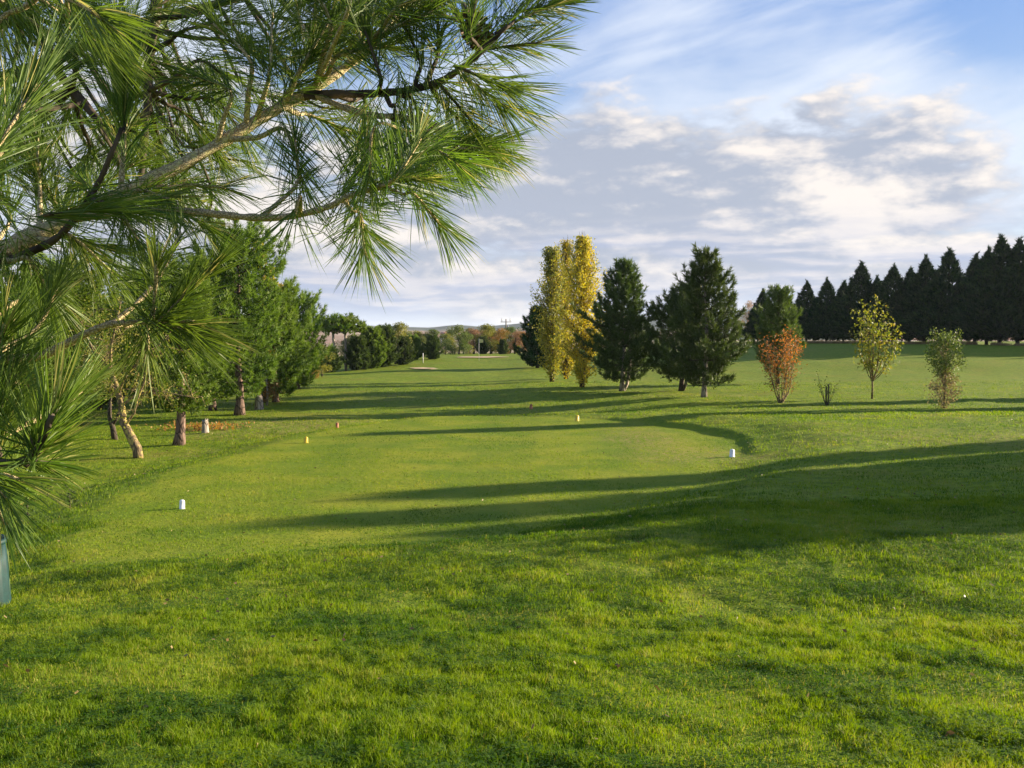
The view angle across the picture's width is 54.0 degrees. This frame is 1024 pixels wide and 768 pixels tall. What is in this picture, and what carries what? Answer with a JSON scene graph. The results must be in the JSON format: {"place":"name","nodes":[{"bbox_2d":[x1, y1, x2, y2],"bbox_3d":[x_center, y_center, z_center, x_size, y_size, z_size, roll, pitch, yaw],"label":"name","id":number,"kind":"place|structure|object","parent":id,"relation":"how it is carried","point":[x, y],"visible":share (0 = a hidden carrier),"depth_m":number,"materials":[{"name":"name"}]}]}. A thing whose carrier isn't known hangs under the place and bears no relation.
{"place":"outdoors","nodes":[
{"label":"outdoors","id":0,"kind":"place"},
{"bbox_2d":[0,340,1023,767],"bbox_3d":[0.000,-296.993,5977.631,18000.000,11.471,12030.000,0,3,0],"label":"ground","id":1,"kind":"structure","parent":0,"point":[988,362],"depth_m":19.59,"materials":[{"name":"green plant"}]},
{"bbox_2d":[0,534,10,606],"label":"litter bin","id":2,"kind":"object","parent":1,"relation":"on","point":[5,593],"visible":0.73,"depth_m":9.82,"materials":[{"name":"green plastic"}]},
{"bbox_2d":[15,494,36,523],"bbox_3d":[-8.038,2.031,16.633,0.396,0.619,0.523,-1,3,-22],"label":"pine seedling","id":3,"kind":"object","parent":1,"relation":"on","point":[31,509],"visible":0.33,"depth_m":16.63,"materials":[{"name":"green plant"}]},
{"bbox_2d":[0,279,67,438],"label":"pine tree","id":4,"kind":"object","parent":1,"relation":"on","point":[48,359],"visible":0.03,"depth_m":30.95,"materials":[{"name":"green plant"}]},
{"bbox_2d":[39,476,58,494],"bbox_3d":[-9.358,2.047,20.217,0.525,0.476,0.446,-1,3,-14],"label":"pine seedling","id":5,"kind":"object","parent":1,"relation":"on","point":[50,486],"visible":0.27,"depth_m":20.27,"materials":[{"name":"green plant"}]},
{"bbox_2d":[0,244,119,422],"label":"pine tree","id":6,"kind":"object","parent":1,"relation":"on","point":[87,297],"visible":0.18,"depth_m":35.30,"materials":[{"name":"green plant"}]},
{"bbox_2d":[58,483,82,507],"bbox_3d":[-7.840,1.954,17.835,0.464,0.549,0.477,0,3,0],"label":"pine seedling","id":7,"kind":"object","parent":1,"relation":"on","point":[69,494],"visible":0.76,"depth_m":17.82,"materials":[{"name":"green plant"}]},
{"bbox_2d":[64,286,151,407],"bbox_3d":[-17.941,-1.713,43.750,5.433,5.738,5.600,0,3,0],"label":"pine tree","id":8,"kind":"object","parent":1,"relation":"on","point":[114,400],"visible":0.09,"depth_m":43.31,"materials":[{"name":"green plant"}]},
{"bbox_2d":[86,366,143,439],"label":"broadleaf tree","id":9,"kind":"object","parent":1,"relation":"on","point":[113,431],"visible":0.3,"depth_m":31.54,"materials":[{"name":"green plant"}]},
{"bbox_2d":[47,290,213,457],"bbox_3d":[-10.176,-0.232,26.983,4.157,4.578,2.889,0,3,0],"label":"crooked tree","id":10,"kind":"object","parent":1,"relation":"on","point":[134,443],"visible":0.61,"depth_m":26.84,"materials":[{"name":"green plant"}]},
{"bbox_2d":[108,257,179,393],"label":"pine tree","id":11,"kind":"object","parent":1,"relation":"on","point":[131,295],"depth_m":49.67,"materials":[{"name":"green plant"}]},
{"bbox_2d":[91,247,233,445],"bbox_3d":[-10.134,-1.127,29.733,3.960,5.966,4.155,0,3,0],"label":"pine tree","id":12,"kind":"object","parent":1,"relation":"on","point":[184,403],"visible":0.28,"depth_m":29.35,"materials":[{"name":"green plant"}]},
{"bbox_2d":[179,499,184,508],"bbox_3d":[-5.622,2.050,17.128,0.090,0.161,0.090,1,2,-29],"label":"tee marker","id":13,"kind":"object","parent":1,"relation":"on","point":[182,504],"visible":1,"depth_m":17.09,"materials":[{"name":"white paint"}]},
{"bbox_2d":[136,420,258,430],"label":"leaf litter","id":14,"kind":"object","parent":1,"relation":"on","point":[200,426],"visible":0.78,"depth_m":34.36,"materials":[{"name":"brown plant"}]},
{"bbox_2d":[201,418,208,432],"bbox_3d":[-10.108,1.384,33.107,0.251,0.522,0.252,0,3,0],"label":"tree stump","id":15,"kind":"object","parent":1,"relation":"on","point":[205,427],"visible":0.98,"depth_m":33.02,"materials":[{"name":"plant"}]},
{"bbox_2d":[162,244,267,410],"bbox_3d":[-12.973,-2.378,42.552,4.797,7.020,4.952,-2,3,-33],"label":"pine tree","id":16,"kind":"object","parent":1,"relation":"on","point":[214,400],"visible":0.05,"depth_m":42.33,"materials":[{"name":"green plant"}]},
{"bbox_2d":[186,205,296,415],"bbox_3d":[-11.047,-2.898,40.307,4.883,8.416,4.620,-1,3,-21],"label":"pine tree","id":17,"kind":"object","parent":1,"relation":"on","point":[249,285],"visible":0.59,"depth_m":40.03,"materials":[{"name":"green plant"}]},
{"bbox_2d":[254,395,263,409],"bbox_3d":[-10.823,0.773,43.053,0.384,0.655,0.388,0,3,0],"label":"tree stump","id":18,"kind":"object","parent":1,"relation":"on","point":[259,405],"visible":0.97,"depth_m":42.91,"materials":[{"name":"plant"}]},
{"bbox_2d":[247,241,283,402],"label":"broadleaf tree","id":19,"kind":"object","parent":1,"relation":"on","point":[262,304],"visible":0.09,"depth_m":46.79,"materials":[{"name":"green plant"}]},
{"bbox_2d":[260,370,292,404],"bbox_3d":[-10.779,0.184,45.430,1.617,1.603,1.285,-1,3,-26],"label":"broadleaf shrub","id":20,"kind":"object","parent":1,"relation":"on","point":[267,394],"visible":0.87,"depth_m":45.41,"materials":[{"name":"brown plant"}]},
{"bbox_2d":[244,275,335,401],"bbox_3d":[-11.265,-2.260,47.508,4.028,6.273,4.623,2,4,35],"label":"pine tree","id":21,"kind":"object","parent":1,"relation":"on","point":[289,367],"visible":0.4,"depth_m":46.99,"materials":[{"name":"green plant"}]},
{"bbox_2d":[0,0,602,585],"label":"pine tree","id":22,"kind":"object","parent":1,"relation":"on","point":[118,42],"visible":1,"depth_m":1.86,"materials":[{"name":"green plant"}]},
{"bbox_2d":[276,285,334,388],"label":"pine tree","id":23,"kind":"object","parent":1,"relation":"on","point":[308,300],"visible":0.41,"depth_m":54.54,"materials":[{"name":"green plant"}]},
{"bbox_2d":[313,343,335,375],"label":"broadleaf tree","id":24,"kind":"object","parent":1,"relation":"on","point":[326,368],"visible":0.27,"depth_m":69.75,"materials":[{"name":"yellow plant"}]},
{"bbox_2d":[323,345,345,372],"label":"pine tree","id":25,"kind":"object","parent":1,"relation":"on","point":[335,365],"visible":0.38,"depth_m":81.71,"materials":[{"name":"green plant"}]},
{"bbox_2d":[315,312,354,346],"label":"umbrella pine","id":26,"kind":"object","parent":1,"relation":"on","point":[333,319],"visible":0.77,"depth_m":82.13,"materials":[{"name":"green plant"}]},
{"bbox_2d":[335,338,349,364],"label":"broadleaf tree","id":27,"kind":"object","parent":1,"relation":"on","point":[341,352],"visible":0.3,"depth_m":103.44,"materials":[{"name":"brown plant"}]},
{"bbox_2d":[326,312,366,370],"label":"umbrella pine","id":28,"kind":"object","parent":1,"relation":"on","point":[360,327],"visible":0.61,"depth_m":83.28,"materials":[{"name":"green plant"}]},
{"bbox_2d":[341,334,359,350],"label":"broadleaf tree","id":29,"kind":"object","parent":1,"relation":"on","point":[348,337],"visible":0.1,"depth_m":103.45,"materials":[{"name":"green plant"}]},
{"bbox_2d":[339,335,375,369],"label":"pine tree","id":30,"kind":"object","parent":1,"relation":"on","point":[357,352],"visible":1,"depth_m":83.55,"materials":[{"name":"green plant"}]},
{"bbox_2d":[360,325,392,368],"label":"pine tree","id":31,"kind":"object","parent":1,"relation":"on","point":[374,337],"visible":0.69,"depth_m":85.35,"materials":[{"name":"green plant"}]},
{"bbox_2d":[375,323,404,366],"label":"pine tree","id":32,"kind":"object","parent":1,"relation":"on","point":[389,338],"visible":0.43,"depth_m":87.59,"materials":[{"name":"green plant"}]},
{"bbox_2d":[391,321,412,363],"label":"broadleaf tree","id":33,"kind":"object","parent":1,"relation":"on","point":[397,328],"visible":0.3,"depth_m":91.72,"materials":[{"name":"green plant"}]},
{"bbox_2d":[394,335,417,364],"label":"pine tree","id":34,"kind":"object","parent":1,"relation":"on","point":[408,356],"visible":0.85,"depth_m":89.52,"materials":[{"name":"green plant"}]},
{"bbox_2d":[408,334,424,359],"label":"pine tree","id":35,"kind":"object","parent":1,"relation":"on","point":[416,341],"visible":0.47,"depth_m":97.57,"materials":[{"name":"green plant"}]},
{"bbox_2d":[408,330,426,344],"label":"broadleaf tree","id":36,"kind":"object","parent":1,"relation":"on","point":[418,333],"visible":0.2,"depth_m":148.26,"materials":[{"name":"green plant"}]},
{"bbox_2d":[419,336,426,357],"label":"broadleaf tree","id":37,"kind":"object","parent":1,"relation":"on","point":[423,340],"visible":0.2,"depth_m":103.64,"materials":[{"name":"green plant"}]},
{"bbox_2d":[414,367,432,368],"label":"sand bunker","id":38,"kind":"object","parent":1,"relation":"on","point":[422,368],"visible":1,"depth_m":82.25},
{"bbox_2d":[421,334,443,358],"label":"pine tree","id":39,"kind":"object","parent":1,"relation":"on","point":[432,349],"visible":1,"depth_m":97.57,"materials":[{"name":"green plant"}]},
{"bbox_2d":[424,329,446,347],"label":"broadleaf tree","id":40,"kind":"object","parent":1,"relation":"on","point":[433,331],"visible":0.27,"depth_m":148.37,"materials":[{"name":"green plant"}]},
{"bbox_2d":[440,339,452,354],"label":"broadleaf tree","id":41,"kind":"object","parent":1,"relation":"on","point":[444,350],"visible":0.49,"depth_m":123.63,"materials":[{"name":"green plant"}]},
{"bbox_2d":[440,333,455,353],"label":"broadleaf tree","id":42,"kind":"object","parent":1,"relation":"on","point":[448,336],"visible":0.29,"depth_m":150.31,"materials":[{"name":"green plant"}]},
{"bbox_2d":[444,330,462,352],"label":"broadleaf tree","id":43,"kind":"object","parent":1,"relation":"on","point":[452,336],"visible":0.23,"depth_m":152.00,"materials":[{"name":"green plant"}]},
{"bbox_2d":[442,324,473,354],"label":"broadleaf tree","id":44,"kind":"object","parent":1,"relation":"on","point":[460,334],"visible":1,"depth_m":121.37,"materials":[{"name":"green plant"}]},
{"bbox_2d":[459,328,477,353],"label":"broadleaf tree","id":45,"kind":"object","parent":1,"relation":"on","point":[476,351],"visible":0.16,"depth_m":148.81,"materials":[{"name":"green plant"}]},
{"bbox_2d":[465,328,480,353],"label":"broadleaf tree","id":46,"kind":"object","parent":1,"relation":"on","point":[472,343],"visible":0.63,"depth_m":131.37,"materials":[{"name":"brown plant"}]},
{"bbox_2d":[466,356,498,357],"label":"sand bunker","id":47,"kind":"object","parent":1,"relation":"on","point":[482,356],"visible":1,"depth_m":102.07},
{"bbox_2d":[474,335,492,353],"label":"pine tree","id":48,"kind":"object","parent":1,"relation":"on","point":[483,348],"visible":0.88,"depth_m":123.56,"materials":[{"name":"green plant"}]},
{"bbox_2d":[473,323,498,353],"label":"broadleaf tree","id":49,"kind":"object","parent":1,"relation":"on","point":[486,327],"visible":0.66,"depth_m":129.44,"materials":[{"name":"green plant"}]},
{"bbox_2d":[490,328,511,353],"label":"broadleaf tree","id":50,"kind":"object","parent":1,"relation":"on","point":[498,336],"visible":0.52,"depth_m":131.73,"materials":[{"name":"orange plant"}]},
{"bbox_2d":[497,339,510,353],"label":"pine tree","id":51,"kind":"object","parent":1,"relation":"on","point":[502,346],"visible":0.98,"depth_m":123.64,"materials":[{"name":"green plant"}]},
{"bbox_2d":[496,326,522,352],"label":"broadleaf tree","id":52,"kind":"object","parent":1,"relation":"on","point":[511,329],"visible":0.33,"depth_m":150.17,"materials":[{"name":"green plant"}]},
{"bbox_2d":[3,410,1017,744],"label":"fallen leaves","id":53,"kind":"object","parent":1,"relation":"on","point":[519,626],"visible":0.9,"depth_m":9.80,"materials":[{"name":"brown plant"}]},
{"bbox_2d":[507,331,522,353],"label":"broadleaf tree","id":54,"kind":"object","parent":1,"relation":"on","point":[517,337],"visible":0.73,"depth_m":129.81,"materials":[{"name":"brown plant"}]},
{"bbox_2d":[511,331,527,353],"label":"broadleaf tree","id":55,"kind":"object","parent":1,"relation":"on","point":[520,338],"visible":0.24,"depth_m":131.69,"materials":[{"name":"brown plant"}]},
{"bbox_2d":[512,303,550,367],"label":"conifer","id":56,"kind":"object","parent":1,"relation":"on","point":[530,343],"visible":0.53,"depth_m":82.04,"materials":[{"name":"green plant"}]},
{"bbox_2d":[528,245,571,381],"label":"poplar tree","id":57,"kind":"object","parent":1,"relation":"on","point":[550,349],"visible":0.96,"depth_m":59.92,"materials":[{"name":"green plant"}]},
{"bbox_2d":[549,237,579,378],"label":"poplar tree","id":58,"kind":"object","parent":1,"relation":"on","point":[566,361],"visible":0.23,"depth_m":63.39,"materials":[{"name":"yellow plant"}]},
{"bbox_2d":[553,232,607,386],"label":"poplar tree","id":59,"kind":"object","parent":1,"relation":"on","point":[582,266],"visible":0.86,"depth_m":54.31,"materials":[{"name":"yellow plant"}]},
{"bbox_2d":[570,257,663,390],"bbox_3d":[5.446,-3.080,51.338,5.073,7.069,5.177,0,3,0],"label":"pine tree","id":60,"kind":"object","parent":1,"relation":"on","point":[624,279],"visible":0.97,"depth_m":50.88,"materials":[{"name":"green plant"}]},
{"bbox_2d":[642,283,738,390],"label":"pine tree","id":61,"kind":"object","parent":1,"relation":"on","point":[672,300],"visible":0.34,"depth_m":50.25,"materials":[{"name":"green plant"}]},
{"bbox_2d":[651,242,752,396],"bbox_3d":[8.524,-2.877,44.659,4.854,7.003,4.836,0,3,0],"label":"pine tree","id":62,"kind":"object","parent":1,"relation":"on","point":[707,276],"visible":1,"depth_m":44.25,"materials":[{"name":"green plant"}]},
{"bbox_2d":[729,449,734,456],"bbox_3d":[5.338,1.673,24.368,0.108,0.193,0.108,1,2,-29],"label":"tee marker","id":63,"kind":"object","parent":1,"relation":"on","point":[732,452],"visible":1,"depth_m":24.33,"materials":[{"name":"white paint"}]},
{"bbox_2d":[727,320,743,338],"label":"broadleaf tree","id":64,"kind":"object","parent":1,"relation":"on","point":[736,326],"visible":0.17,"depth_m":127.58,"materials":[{"name":"green plant"}]},
{"bbox_2d":[741,300,752,327],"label":"broadleaf tree","id":65,"kind":"object","parent":1,"relation":"on","point":[747,307],"visible":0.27,"depth_m":139.04,"materials":[{"name":"grey plant"}]},
{"bbox_2d":[742,288,771,340],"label":"hedge conifer","id":66,"kind":"object","parent":1,"relation":"on","point":[750,329],"visible":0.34,"depth_m":121.16,"materials":[{"name":"green plant"}]},
{"bbox_2d":[748,282,806,383],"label":"pine tree","id":67,"kind":"object","parent":1,"relation":"on","point":[773,317],"visible":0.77,"depth_m":57.41,"materials":[{"name":"green plant"}]},
{"bbox_2d":[757,326,807,402],"bbox_3d":[11.437,-0.813,41.407,2.357,3.280,2.507,-2,4,-34],"label":"orange shrub","id":68,"kind":"object","parent":1,"relation":"on","point":[786,376],"visible":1,"depth_m":41.36,"materials":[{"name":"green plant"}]},
{"bbox_2d":[787,279,815,340],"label":"hedge conifer","id":69,"kind":"object","parent":1,"relation":"on","point":[805,299],"visible":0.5,"depth_m":114.88,"materials":[{"name":"green plant"}]},
{"bbox_2d":[799,277,837,340],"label":"hedge conifer","id":70,"kind":"object","parent":1,"relation":"on","point":[821,307],"visible":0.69,"depth_m":112.97,"materials":[{"name":"green plant"}]},
{"bbox_2d":[814,369,839,404],"bbox_3d":[12.652,0.145,40.396,1.061,1.500,0.722,2,3,29],"label":"twiggy shrub","id":71,"kind":"object","parent":1,"relation":"on","point":[826,400],"visible":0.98,"depth_m":40.35,"materials":[{"name":"green plant"}]},
{"bbox_2d":[819,279,857,340],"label":"hedge conifer","id":72,"kind":"object","parent":1,"relation":"on","point":[840,291],"visible":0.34,"depth_m":112.15,"materials":[{"name":"green plant"}]},
{"bbox_2d":[825,260,883,340],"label":"hedge conifer","id":73,"kind":"object","parent":1,"relation":"on","point":[843,320],"visible":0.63,"depth_m":108.84,"materials":[{"name":"green plant"}]},
{"bbox_2d":[847,275,890,340],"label":"hedge conifer","id":74,"kind":"object","parent":1,"relation":"on","point":[876,283],"visible":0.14,"depth_m":108.16,"materials":[{"name":"green plant"}]},
{"bbox_2d":[849,294,905,398],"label":"sapling tree","id":75,"kind":"object","parent":1,"relation":"on","point":[868,363],"visible":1,"depth_m":43.82,"materials":[{"name":"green plant"}]},
{"bbox_2d":[857,263,907,341],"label":"hedge conifer","id":76,"kind":"object","parent":1,"relation":"on","point":[889,288],"visible":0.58,"depth_m":105.70,"materials":[{"name":"green plant"}]},
{"bbox_2d":[880,267,922,340],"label":"hedge conifer","id":77,"kind":"object","parent":1,"relation":"on","point":[906,281],"visible":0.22,"depth_m":105.07,"materials":[{"name":"green plant"}]},
{"bbox_2d":[883,253,949,341],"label":"hedge conifer","id":78,"kind":"object","parent":1,"relation":"on","point":[921,278],"visible":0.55,"depth_m":102.95,"materials":[{"name":"green plant"}]},
{"bbox_2d":[900,246,965,340],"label":"hedge conifer","id":79,"kind":"object","parent":1,"relation":"on","point":[945,278],"visible":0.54,"depth_m":100.50,"materials":[{"name":"green plant"}]},
{"bbox_2d":[923,326,968,408],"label":"small tree","id":80,"kind":"object","parent":1,"relation":"on","point":[943,362],"visible":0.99,"depth_m":38.84,"materials":[{"name":"green plant"}]},
{"bbox_2d":[940,251,993,341],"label":"hedge conifer","id":81,"kind":"object","parent":1,"relation":"on","point":[968,274],"visible":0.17,"depth_m":99.22,"materials":[{"name":"green plant"}]},
{"bbox_2d":[940,245,1010,344],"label":"hedge conifer","id":82,"kind":"object","parent":1,"relation":"on","point":[965,302],"visible":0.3,"depth_m":97.65,"materials":[{"name":"green plant"}]},
{"bbox_2d":[950,234,1023,342],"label":"hedge conifer","id":83,"kind":"object","parent":1,"relation":"on","point":[1002,250],"visible":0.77,"depth_m":95.76,"materials":[{"name":"green plant"}]},
{"bbox_2d":[975,235,1023,344],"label":"hedge conifer","id":84,"kind":"object","parent":1,"relation":"on","point":[1017,251],"visible":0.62,"depth_m":94.79,"materials":[{"name":"green plant"}]},
{"bbox_2d":[1005,275,1023,341],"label":"hedge conifer","id":85,"kind":"object","parent":1,"relation":"on","point":[1021,324],"visible":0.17,"depth_m":93.88,"materials":[{"name":"green plant"}]},
{"bbox_2d":[0,0,1023,327],"label":"sky","id":86,"kind":"structure","parent":0,"point":[799,140],"materials":[{"name":"blue"}]},
{"bbox_2d":[116,310,1010,339],"bbox_3d":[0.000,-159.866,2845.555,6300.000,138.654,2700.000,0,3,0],"label":"hills","id":87,"kind":"structure","parent":0,"point":[339,336],"depth_m":2527.15,"materials":[{"name":"green plant"}]},
{"bbox_2d":[730,340,1023,345],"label":"dry grass","id":88,"kind":"structure","parent":0,"point":[906,342],"depth_m":103.21,"materials":[{"name":"plant"}]}
]}

